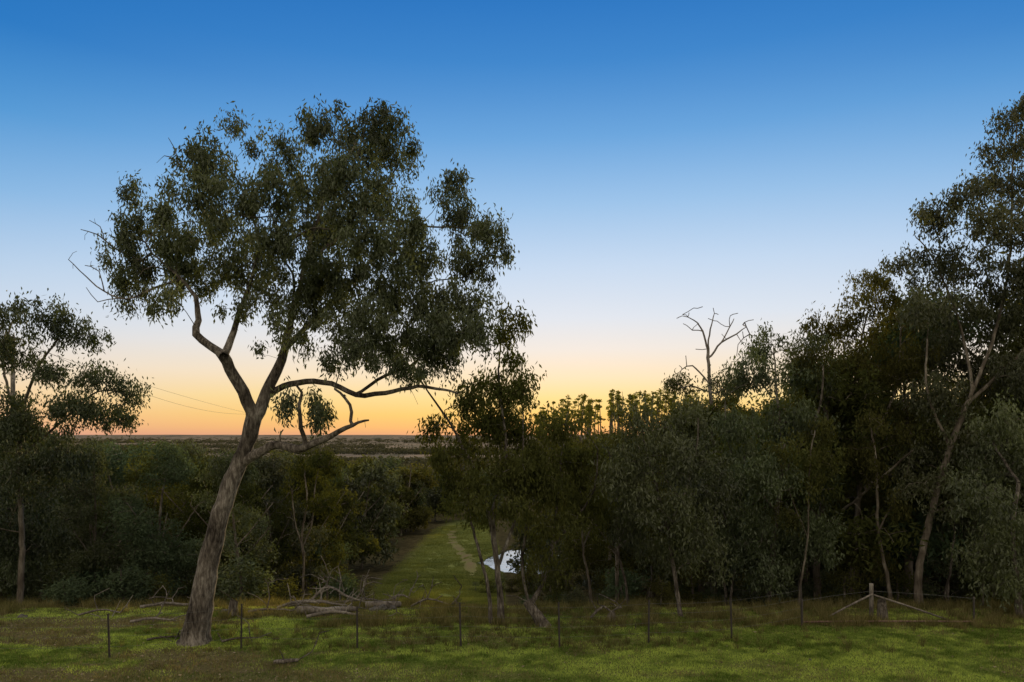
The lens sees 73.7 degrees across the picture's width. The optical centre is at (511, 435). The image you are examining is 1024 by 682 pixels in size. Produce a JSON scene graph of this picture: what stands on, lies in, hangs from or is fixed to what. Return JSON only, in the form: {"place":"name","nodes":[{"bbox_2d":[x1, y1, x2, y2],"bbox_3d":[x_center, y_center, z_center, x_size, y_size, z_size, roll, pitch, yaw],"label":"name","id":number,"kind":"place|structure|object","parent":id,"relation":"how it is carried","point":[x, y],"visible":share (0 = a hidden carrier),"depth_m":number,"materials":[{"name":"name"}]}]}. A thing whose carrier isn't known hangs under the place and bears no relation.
{"place":"outdoors","nodes":[
{"label":"outdoors","id":0,"kind":"place"},
{"bbox_2d":[54,435,636,482],"bbox_3d":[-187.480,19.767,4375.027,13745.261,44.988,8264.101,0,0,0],"label":"distant tree clumps","id":1,"kind":"object","parent":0,"point":[341,448],"visible":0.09,"depth_m":1732.45,"materials":[{"name":"green plant"}]},
{"bbox_2d":[0,435,1023,681],"bbox_3d":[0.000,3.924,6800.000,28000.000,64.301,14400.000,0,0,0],"label":"ground","id":2,"kind":"structure","parent":0,"point":[408,543],"depth_m":19.44,"materials":[{"name":"green plant"}]},
{"bbox_2d":[4,552,81,602],"bbox_3d":[-20.143,6.285,29.410,2.950,3.204,3.073,-1,-1,-19],"label":"bush","id":3,"kind":"object","parent":2,"relation":"on","point":[39,594],"visible":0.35,"depth_m":29.01,"materials":[{"name":"green plant"}]},
{"bbox_2d":[0,418,86,598],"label":"eucalyptus tree","id":4,"kind":"object","parent":2,"relation":"on","point":[58,551],"visible":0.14,"depth_m":33.25,"materials":[{"name":"green plant"}]},
{"bbox_2d":[0,421,104,589],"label":"eucalyptus tree","id":5,"kind":"object","parent":2,"relation":"on","point":[39,517],"visible":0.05,"depth_m":35.11,"materials":[{"name":"green plant"}]},
{"bbox_2d":[0,429,120,600],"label":"eucalyptus tree","id":6,"kind":"object","parent":2,"relation":"on","point":[70,535],"visible":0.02,"depth_m":40.33,"materials":[{"name":"green plant"}]},
{"bbox_2d":[35,573,93,606],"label":"bush","id":7,"kind":"object","parent":2,"relation":"on","point":[63,590],"visible":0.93,"depth_m":26.81,"materials":[{"name":"green plant"}]},
{"bbox_2d":[42,568,105,598],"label":"bush","id":8,"kind":"object","parent":2,"relation":"on","point":[81,575],"visible":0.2,"depth_m":29.87,"materials":[{"name":"green plant"}]},
{"bbox_2d":[0,287,154,604],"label":"eucalyptus tree","id":9,"kind":"object","parent":2,"relation":"on","point":[19,422],"visible":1,"depth_m":26.12,"materials":[{"name":"green plant"}]},
{"bbox_2d":[44,440,145,588],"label":"eucalyptus tree","id":10,"kind":"object","parent":2,"relation":"on","point":[98,551],"visible":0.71,"depth_m":30.80,"materials":[{"name":"green plant"}]},
{"bbox_2d":[64,588,132,618],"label":"fallen branch","id":11,"kind":"object","parent":2,"relation":"on","point":[90,612],"visible":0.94,"depth_m":23.10,"materials":[{"name":"brown wood"}]},
{"bbox_2d":[59,559,139,601],"bbox_3d":[-18.493,6.697,30.849,3.687,2.506,2.811,0,2,-21],"label":"bush","id":12,"kind":"object","parent":2,"relation":"on","point":[96,577],"visible":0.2,"depth_m":30.56,"materials":[{"name":"green plant"}]},
{"bbox_2d":[76,435,144,524],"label":"eucalyptus tree","id":13,"kind":"object","parent":2,"relation":"on","point":[95,442],"visible":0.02,"depth_m":51.81,"materials":[{"name":"green plant"}]},
{"bbox_2d":[72,437,164,602],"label":"eucalyptus tree","id":14,"kind":"object","parent":2,"relation":"on","point":[144,449],"visible":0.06,"depth_m":47.00,"materials":[{"name":"green plant"}]},
{"bbox_2d":[79,559,161,604],"bbox_3d":[-15.823,6.039,27.617,2.995,2.036,2.284,2,1,-13],"label":"bush","id":15,"kind":"object","parent":2,"relation":"on","point":[114,583],"visible":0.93,"depth_m":27.38,"materials":[{"name":"green plant"}]},
{"bbox_2d":[76,436,174,593],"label":"eucalyptus tree","id":16,"kind":"object","parent":2,"relation":"on","point":[118,456],"visible":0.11,"depth_m":43.84,"materials":[{"name":"green plant"}]},
{"bbox_2d":[10,336,253,599],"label":"power line","id":17,"kind":"object","parent":2,"relation":"on","point":[12,384],"visible":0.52,"depth_m":41.96,"materials":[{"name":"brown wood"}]},
{"bbox_2d":[74,448,213,597],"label":"eucalyptus tree","id":18,"kind":"object","parent":2,"relation":"on","point":[170,509],"visible":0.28,"depth_m":38.36,"materials":[{"name":"green plant"}]},
{"bbox_2d":[92,440,206,599],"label":"eucalyptus tree","id":19,"kind":"object","parent":2,"relation":"on","point":[159,553],"visible":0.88,"depth_m":30.99,"materials":[{"name":"green plant"}]},
{"bbox_2d":[132,567,179,603],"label":"bush","id":20,"kind":"object","parent":2,"relation":"on","point":[158,586],"visible":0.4,"depth_m":28.91,"materials":[{"name":"green plant"}]},
{"bbox_2d":[126,568,186,602],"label":"bush","id":21,"kind":"object","parent":2,"relation":"on","point":[171,584],"visible":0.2,"depth_m":31.09,"materials":[{"name":"green plant"}]},
{"bbox_2d":[130,590,185,622],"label":"fallen branch","id":22,"kind":"object","parent":2,"relation":"on","point":[146,618],"visible":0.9,"depth_m":22.10,"materials":[{"name":"brown wood"}]},
{"bbox_2d":[140,585,188,607],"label":"fallen branch","id":23,"kind":"object","parent":2,"relation":"on","point":[161,603],"visible":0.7,"depth_m":24.23,"materials":[{"name":"brown wood"}]},
{"bbox_2d":[131,437,238,600],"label":"eucalyptus tree","id":24,"kind":"object","parent":2,"relation":"on","point":[190,451],"visible":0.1,"depth_m":48.75,"materials":[{"name":"green plant"}]},
{"bbox_2d":[161,447,272,599],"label":"eucalyptus tree","id":25,"kind":"object","parent":2,"relation":"on","point":[246,494],"visible":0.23,"depth_m":35.18,"materials":[{"name":"green plant"}]},
{"bbox_2d":[185,447,279,601],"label":"eucalyptus tree","id":26,"kind":"object","parent":2,"relation":"on","point":[231,540],"visible":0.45,"depth_m":30.01,"materials":[{"name":"green plant"}]},
{"bbox_2d":[215,547,276,603],"bbox_3d":[-11.407,6.108,28.896,2.899,3.011,3.019,2,-1,-17],"label":"bush","id":27,"kind":"object","parent":2,"relation":"on","point":[232,583],"visible":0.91,"depth_m":28.46,"materials":[{"name":"green plant"}]},
{"bbox_2d":[215,442,298,599],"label":"eucalyptus tree","id":28,"kind":"object","parent":2,"relation":"on","point":[279,529],"visible":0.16,"depth_m":41.02,"materials":[{"name":"green plant"}]},
{"bbox_2d":[228,449,330,597],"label":"eucalyptus tree","id":29,"kind":"object","parent":2,"relation":"on","point":[272,469],"visible":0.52,"depth_m":40.58,"materials":[{"name":"green plant"}]},
{"bbox_2d":[247,578,319,612],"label":"fallen branch","id":30,"kind":"object","parent":2,"relation":"on","point":[261,609],"visible":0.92,"depth_m":23.48,"materials":[{"name":"brown wood"}]},
{"bbox_2d":[249,450,325,586],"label":"eucalyptus tree","id":31,"kind":"object","parent":2,"relation":"on","point":[295,484],"visible":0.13,"depth_m":45.20,"materials":[{"name":"green plant"}]},
{"bbox_2d":[267,572,318,602],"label":"bush","id":32,"kind":"object","parent":2,"relation":"on","point":[283,591],"visible":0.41,"depth_m":32.58,"materials":[{"name":"green plant"}]},
{"bbox_2d":[68,93,519,646],"bbox_3d":[-6.603,-2.210,19.832,13.670,16.866,6.699,0,0,0],"label":"leaning eucalyptus tree","id":33,"kind":"object","parent":2,"relation":"on","point":[436,333],"visible":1,"depth_m":19.29,"materials":[{"name":"green plant"}]},
{"bbox_2d":[273,630,328,663],"bbox_3d":[-5.518,5.535,17.948,1.609,1.003,0.392,0,0,5],"label":"short log","id":34,"kind":"object","parent":2,"relation":"on","point":[290,660],"visible":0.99,"depth_m":18.00,"materials":[{"name":"wood"}]},
{"bbox_2d":[268,445,344,598],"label":"eucalyptus tree","id":35,"kind":"object","parent":2,"relation":"on","point":[316,460],"visible":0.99,"depth_m":37.81,"materials":[{"name":"green plant"}]},
{"bbox_2d":[269,452,350,600],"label":"eucalyptus tree","id":36,"kind":"object","parent":2,"relation":"on","point":[337,556],"visible":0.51,"depth_m":45.06,"materials":[{"name":"green plant"}]},
{"bbox_2d":[271,452,356,591],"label":"eucalyptus tree","id":37,"kind":"object","parent":2,"relation":"on","point":[319,550],"visible":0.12,"depth_m":52.59,"materials":[{"name":"green plant"}]},
{"bbox_2d":[277,582,372,608],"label":"fallen branch","id":38,"kind":"object","parent":2,"relation":"on","point":[308,601],"visible":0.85,"depth_m":24.12,"materials":[{"name":"grey wood"}]},
{"bbox_2d":[305,562,345,600],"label":"bush","id":39,"kind":"object","parent":2,"relation":"on","point":[329,571],"visible":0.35,"depth_m":37.19,"materials":[{"name":"green plant"}]},
{"bbox_2d":[296,589,355,613],"bbox_3d":[-6.339,5.653,23.160,2.072,0.890,0.813,0,0,0],"label":"fallen log","id":40,"kind":"object","parent":2,"relation":"on","point":[313,609],"visible":0.74,"depth_m":23.27,"materials":[{"name":"brown wood"}]},
{"bbox_2d":[308,569,365,601],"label":"bush","id":41,"kind":"object","parent":2,"relation":"on","point":[348,582],"visible":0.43,"depth_m":41.91,"materials":[{"name":"green plant"}]},
{"bbox_2d":[288,555,401,606],"bbox_3d":[-6.145,5.394,25.381,4.221,2.088,1.700,0,0,-19],"label":"fallen branch","id":42,"kind":"object","parent":2,"relation":"on","point":[324,590],"visible":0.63,"depth_m":25.27,"materials":[{"name":"brown wood"}]},
{"bbox_2d":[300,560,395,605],"bbox_3d":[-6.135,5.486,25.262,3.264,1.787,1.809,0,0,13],"label":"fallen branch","id":43,"kind":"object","parent":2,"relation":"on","point":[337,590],"visible":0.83,"depth_m":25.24,"materials":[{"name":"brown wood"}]},
{"bbox_2d":[293,588,414,617],"bbox_3d":[-5.216,5.603,22.609,4.146,1.213,1.398,0,0,0],"label":"fallen branch","id":44,"kind":"object","parent":2,"relation":"on","point":[325,612],"visible":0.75,"depth_m":22.63,"materials":[{"name":"brown wood"}]},
{"bbox_2d":[341,570,379,600],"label":"bush","id":45,"kind":"object","parent":2,"relation":"on","point":[368,590],"visible":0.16,"depth_m":44.02,"materials":[{"name":"green plant"}]},
{"bbox_2d":[365,593,401,607],"bbox_3d":[-4.589,5.896,24.292,1.232,0.529,0.807,0,0,0],"label":"fallen log","id":46,"kind":"object","parent":2,"relation":"on","point":[388,603],"visible":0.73,"depth_m":24.21,"materials":[{"name":"grey wood"}]},
{"bbox_2d":[9,585,801,657],"bbox_3d":[-2.784,5.503,19.393,24.127,1.661,1.078,0,0,-7],"label":"wire fence","id":47,"kind":"object","parent":2,"relation":"on","point":[109,636],"visible":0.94,"depth_m":19.39,"materials":[{"name":"metal"}]},
{"bbox_2d":[349,524,505,605],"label":"slope grass","id":48,"kind":"structure","parent":2,"relation":"on","point":[479,597],"depth_m":69.50,"materials":[{"name":"green plant"}]},
{"bbox_2d":[411,575,464,608],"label":"fallen branch","id":49,"kind":"object","parent":2,"relation":"on","point":[427,598],"visible":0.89,"depth_m":24.34,"materials":[{"name":"wood"}]},
{"bbox_2d":[425,462,509,623],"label":"eucalyptus tree","id":50,"kind":"object","parent":2,"relation":"on","point":[449,492],"visible":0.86,"depth_m":21.15,"materials":[{"name":"green plant"}]},
{"bbox_2d":[407,298,571,622],"bbox_3d":[-0.770,0.859,22.337,5.003,10.562,5.164,0,0,-30],"label":"eucalyptus tree","id":51,"kind":"object","parent":2,"relation":"on","point":[501,427],"visible":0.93,"depth_m":21.56,"materials":[{"name":"green plant"}]},
{"bbox_2d":[0,614,1014,654],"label":"fence weeds","id":52,"kind":"object","parent":2,"relation":"on","point":[406,631],"visible":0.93,"depth_m":20.27,"materials":[{"name":"green plant"}]},
{"bbox_2d":[0,593,1023,629],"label":"crest tussock grass","id":53,"kind":"structure","parent":2,"relation":"on","point":[7,605],"depth_m":23.18,"materials":[{"name":"green plant"}]},
{"bbox_2d":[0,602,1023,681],"bbox_3d":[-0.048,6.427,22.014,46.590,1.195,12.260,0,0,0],"label":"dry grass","id":54,"kind":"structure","parent":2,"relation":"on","point":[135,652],"depth_m":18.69,"materials":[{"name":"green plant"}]},
{"bbox_2d":[505,595,551,626],"bbox_3d":[0.673,5.663,21.726,1.007,1.190,1.633,0,0,-38],"label":"leaning stump","id":55,"kind":"object","parent":2,"relation":"on","point":[535,612],"visible":0.87,"depth_m":21.57,"materials":[{"name":"wood"}]},
{"bbox_2d":[510,557,554,599],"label":"bush","id":56,"kind":"object","parent":2,"relation":"on","point":[529,570],"visible":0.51,"depth_m":47.80,"materials":[{"name":"green plant"}]},
{"bbox_2d":[67,396,1011,588],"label":"distant woodland","id":57,"kind":"object","parent":2,"relation":"on","point":[388,496],"visible":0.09,"depth_m":75.03,"materials":[{"name":"green plant"}]},
{"bbox_2d":[503,400,622,611],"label":"eucalyptus tree","id":58,"kind":"object","parent":2,"relation":"on","point":[565,456],"visible":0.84,"depth_m":22.56,"materials":[{"name":"green plant"}]},
{"bbox_2d":[553,443,620,602],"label":"eucalyptus tree","id":59,"kind":"object","parent":2,"relation":"on","point":[591,544],"visible":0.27,"depth_m":25.46,"materials":[{"name":"green plant"}]},
{"bbox_2d":[535,424,659,593],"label":"eucalyptus tree","id":60,"kind":"object","parent":2,"relation":"on","point":[621,553],"visible":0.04,"depth_m":41.35,"materials":[{"name":"green plant"}]},
{"bbox_2d":[590,581,626,618],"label":"fallen branch","id":61,"kind":"object","parent":2,"relation":"on","point":[600,608],"visible":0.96,"depth_m":22.43,"materials":[{"name":"wood"}]},
{"bbox_2d":[532,387,706,452],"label":"distant pine plantation","id":62,"kind":"object","parent":2,"relation":"on","point":[618,398],"visible":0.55,"depth_m":163.92,"materials":[{"name":"green plant"}]},
{"bbox_2d":[593,561,649,601],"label":"bush","id":63,"kind":"object","parent":2,"relation":"on","point":[631,584],"visible":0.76,"depth_m":30.60,"materials":[{"name":"green plant"}]},
{"bbox_2d":[583,436,672,603],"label":"eucalyptus tree","id":64,"kind":"object","parent":2,"relation":"on","point":[617,547],"visible":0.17,"depth_m":26.93,"materials":[{"name":"green plant"}]},
{"bbox_2d":[557,424,705,599],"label":"eucalyptus tree","id":65,"kind":"object","parent":2,"relation":"on","point":[576,555],"visible":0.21,"depth_m":29.14,"materials":[{"name":"green plant"}]},
{"bbox_2d":[599,555,663,602],"bbox_3d":[5.743,7.244,33.039,3.242,2.884,2.850,-1,2,-38],"label":"bush","id":66,"kind":"object","parent":2,"relation":"on","point":[624,567],"visible":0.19,"depth_m":32.91,"materials":[{"name":"green plant"}]},
{"bbox_2d":[600,411,706,600],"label":"eucalyptus tree","id":67,"kind":"object","parent":2,"relation":"on","point":[628,550],"visible":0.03,"depth_m":34.37,"materials":[{"name":"green plant"}]},
{"bbox_2d":[641,575,680,607],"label":"bush","id":68,"kind":"object","parent":2,"relation":"on","point":[661,588],"visible":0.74,"depth_m":25.88,"materials":[{"name":"green plant"}]},
{"bbox_2d":[588,389,748,616],"bbox_3d":[5.212,2.290,23.067,5.901,7.883,4.036,0,0,-44],"label":"eucalyptus tree","id":69,"kind":"object","parent":2,"relation":"on","point":[627,474],"visible":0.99,"depth_m":22.44,"materials":[{"name":"green plant"}]},
{"bbox_2d":[667,565,715,604],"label":"bush","id":70,"kind":"object","parent":2,"relation":"on","point":[691,596],"visible":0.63,"depth_m":28.03,"materials":[{"name":"green plant"}]},
{"bbox_2d":[586,415,805,593],"bbox_3d":[9.110,3.780,36.704,12.120,10.467,9.767,0,0,-5],"label":"eucalyptus tree","id":71,"kind":"object","parent":2,"relation":"on","point":[662,572],"visible":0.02,"depth_m":34.25,"materials":[{"name":"green plant"}]},
{"bbox_2d":[656,306,755,594],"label":"dead tree","id":72,"kind":"object","parent":2,"relation":"on","point":[672,383],"visible":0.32,"depth_m":32.83,"materials":[{"name":"bare grey dead wood"}]},
{"bbox_2d":[656,405,786,593],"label":"eucalyptus tree","id":73,"kind":"object","parent":2,"relation":"on","point":[705,439],"visible":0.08,"depth_m":32.36,"materials":[{"name":"green plant"}]},
{"bbox_2d":[705,566,745,600],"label":"bush","id":74,"kind":"object","parent":2,"relation":"on","point":[721,588],"visible":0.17,"depth_m":43.68,"materials":[{"name":"green plant"}]},
{"bbox_2d":[696,439,774,605],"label":"eucalyptus tree","id":75,"kind":"object","parent":2,"relation":"on","point":[739,451],"visible":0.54,"depth_m":26.27,"materials":[{"name":"green plant"}]},
{"bbox_2d":[705,546,771,605],"bbox_3d":[8.825,5.633,27.035,2.678,2.775,1.901,0,0,-10],"label":"bush","id":76,"kind":"object","parent":2,"relation":"on","point":[737,591],"visible":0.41,"depth_m":26.92,"materials":[{"name":"green plant"}]},
{"bbox_2d":[695,318,848,606],"bbox_3d":[10.276,1.044,26.928,5.645,11.617,7.548,0,0,20],"label":"eucalyptus tree","id":77,"kind":"object","parent":2,"relation":"on","point":[732,427],"visible":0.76,"depth_m":25.97,"materials":[{"name":"green plant"}]},
{"bbox_2d":[778,543,828,600],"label":"bush","id":78,"kind":"object","parent":2,"relation":"on","point":[809,590],"visible":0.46,"depth_m":29.60,"materials":[{"name":"green plant"}]},
{"bbox_2d":[724,377,891,588],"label":"eucalyptus tree","id":79,"kind":"object","parent":2,"relation":"on","point":[806,578],"visible":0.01,"depth_m":36.95,"materials":[{"name":"green plant"}]},
{"bbox_2d":[741,344,875,594],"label":"eucalyptus tree","id":80,"kind":"object","parent":2,"relation":"on","point":[811,572],"visible":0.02,"depth_m":42.42,"materials":[{"name":"green plant"}]},
{"bbox_2d":[761,407,856,604],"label":"eucalyptus tree","id":81,"kind":"object","parent":2,"relation":"on","point":[811,464],"visible":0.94,"depth_m":24.87,"materials":[{"name":"green plant"}]},
{"bbox_2d":[809,561,870,603],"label":"bush","id":82,"kind":"object","parent":2,"relation":"on","point":[834,578],"visible":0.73,"depth_m":26.90,"materials":[{"name":"green plant"}]},
{"bbox_2d":[820,567,867,602],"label":"bush","id":83,"kind":"object","parent":2,"relation":"on","point":[824,590],"visible":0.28,"depth_m":31.08,"materials":[{"name":"green plant"}]},
{"bbox_2d":[704,348,1009,602],"bbox_3d":[13.985,1.858,28.993,12.748,11.424,10.296,0,0,16],"label":"eucalyptus tree","id":84,"kind":"object","parent":2,"relation":"on","point":[846,399],"visible":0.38,"depth_m":27.45,"materials":[{"name":"green plant"}]},
{"bbox_2d":[772,265,958,594],"bbox_3d":[14.894,-0.186,29.133,6.313,14.999,8.376,0,0,43],"label":"eucalyptus tree","id":85,"kind":"object","parent":2,"relation":"on","point":[894,372],"visible":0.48,"depth_m":28.60,"materials":[{"name":"green plant"}]},
{"bbox_2d":[877,599,887,619],"bbox_3d":[12.121,5.735,22.300,0.380,0.801,0.369,0,0,0],"label":"tree stump","id":86,"kind":"object","parent":2,"relation":"on","point":[882,607],"visible":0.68,"depth_m":22.20,"materials":[{"name":"wood"}]},
{"bbox_2d":[753,284,1015,602],"bbox_3d":[18.598,0.629,33.231,11.788,16.103,12.095,0,0,-32],"label":"eucalyptus tree","id":87,"kind":"object","parent":2,"relation":"on","point":[912,554],"visible":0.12,"depth_m":30.58,"materials":[{"name":"green plant"}]},
{"bbox_2d":[801,583,974,624],"bbox_3d":[12.014,5.579,22.201,6.048,1.398,1.057,0,0,-6],"label":"strainer post with stays","id":88,"kind":"object","parent":2,"relation":"on","point":[871,595],"visible":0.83,"depth_m":22.41,"materials":[{"name":"grey wood"}]},
{"bbox_2d":[841,399,940,601],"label":"eucalyptus tree","id":89,"kind":"object","parent":2,"relation":"on","point":[899,509],"visible":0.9,"depth_m":26.40,"materials":[{"name":"green plant"}]},
{"bbox_2d":[860,561,927,602],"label":"bush","id":90,"kind":"object","parent":2,"relation":"on","point":[900,580],"visible":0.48,"depth_m":27.95,"materials":[{"name":"green plant"}]},
{"bbox_2d":[864,325,978,589],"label":"eucalyptus tree","id":91,"kind":"object","parent":2,"relation":"on","point":[939,556],"visible":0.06,"depth_m":37.60,"materials":[{"name":"green plant"}]},
{"bbox_2d":[909,551,967,600],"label":"bush","id":92,"kind":"object","parent":2,"relation":"on","point":[945,568],"visible":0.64,"depth_m":28.12,"materials":[{"name":"green plant"}]},
{"bbox_2d":[903,397,995,600],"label":"eucalyptus tree","id":93,"kind":"object","parent":2,"relation":"on","point":[933,425],"visible":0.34,"depth_m":26.86,"materials":[{"name":"green plant"}]},
{"bbox_2d":[877,91,1023,603],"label":"eucalyptus tree","id":94,"kind":"object","parent":2,"relation":"on","point":[947,266],"visible":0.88,"depth_m":25.95,"materials":[{"name":"green plant"}]},
{"bbox_2d":[891,365,1022,600],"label":"eucalyptus tree","id":95,"kind":"object","parent":2,"relation":"on","point":[978,403],"visible":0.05,"depth_m":39.30,"materials":[{"name":"green plant"}]},
{"bbox_2d":[937,387,1023,616],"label":"eucalyptus tree","id":96,"kind":"object","parent":2,"relation":"on","point":[1014,575],"visible":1,"depth_m":22.82,"materials":[{"name":"green plant"}]},
{"bbox_2d":[940,250,1023,567],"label":"eucalyptus tree","id":97,"kind":"object","parent":2,"relation":"on","point":[1016,344],"visible":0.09,"depth_m":30.17,"materials":[{"name":"green plant"}]},
{"bbox_2d":[943,339,1023,594],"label":"eucalyptus tree","id":98,"kind":"object","parent":2,"relation":"on","point":[988,533],"visible":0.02,"depth_m":35.37,"materials":[{"name":"green plant"}]},
{"bbox_2d":[952,440,1015,605],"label":"eucalyptus tree","id":99,"kind":"object","parent":2,"relation":"on","point":[975,469],"visible":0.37,"depth_m":24.89,"materials":[{"name":"green plant"}]},
{"bbox_2d":[955,559,1022,603],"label":"bush","id":100,"kind":"object","parent":2,"relation":"on","point":[979,597],"visible":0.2,"depth_m":26.96,"materials":[{"name":"green plant"}]},
{"bbox_2d":[0,606,1023,681],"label":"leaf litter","id":101,"kind":"object","parent":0,"point":[330,653],"visible":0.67,"depth_m":18.47,"materials":[{"name":"brown plant"}]},
{"bbox_2d":[0,0,1023,435],"label":"sky","id":102,"kind":"structure","parent":0,"point":[653,162],"materials":[{"name":"blue"}]},
{"bbox_2d":[477,549,557,573],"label":"pond","id":103,"kind":"structure","parent":0,"point":[489,561],"depth_m":78.89,"materials":[{"name":"grey liquid"}]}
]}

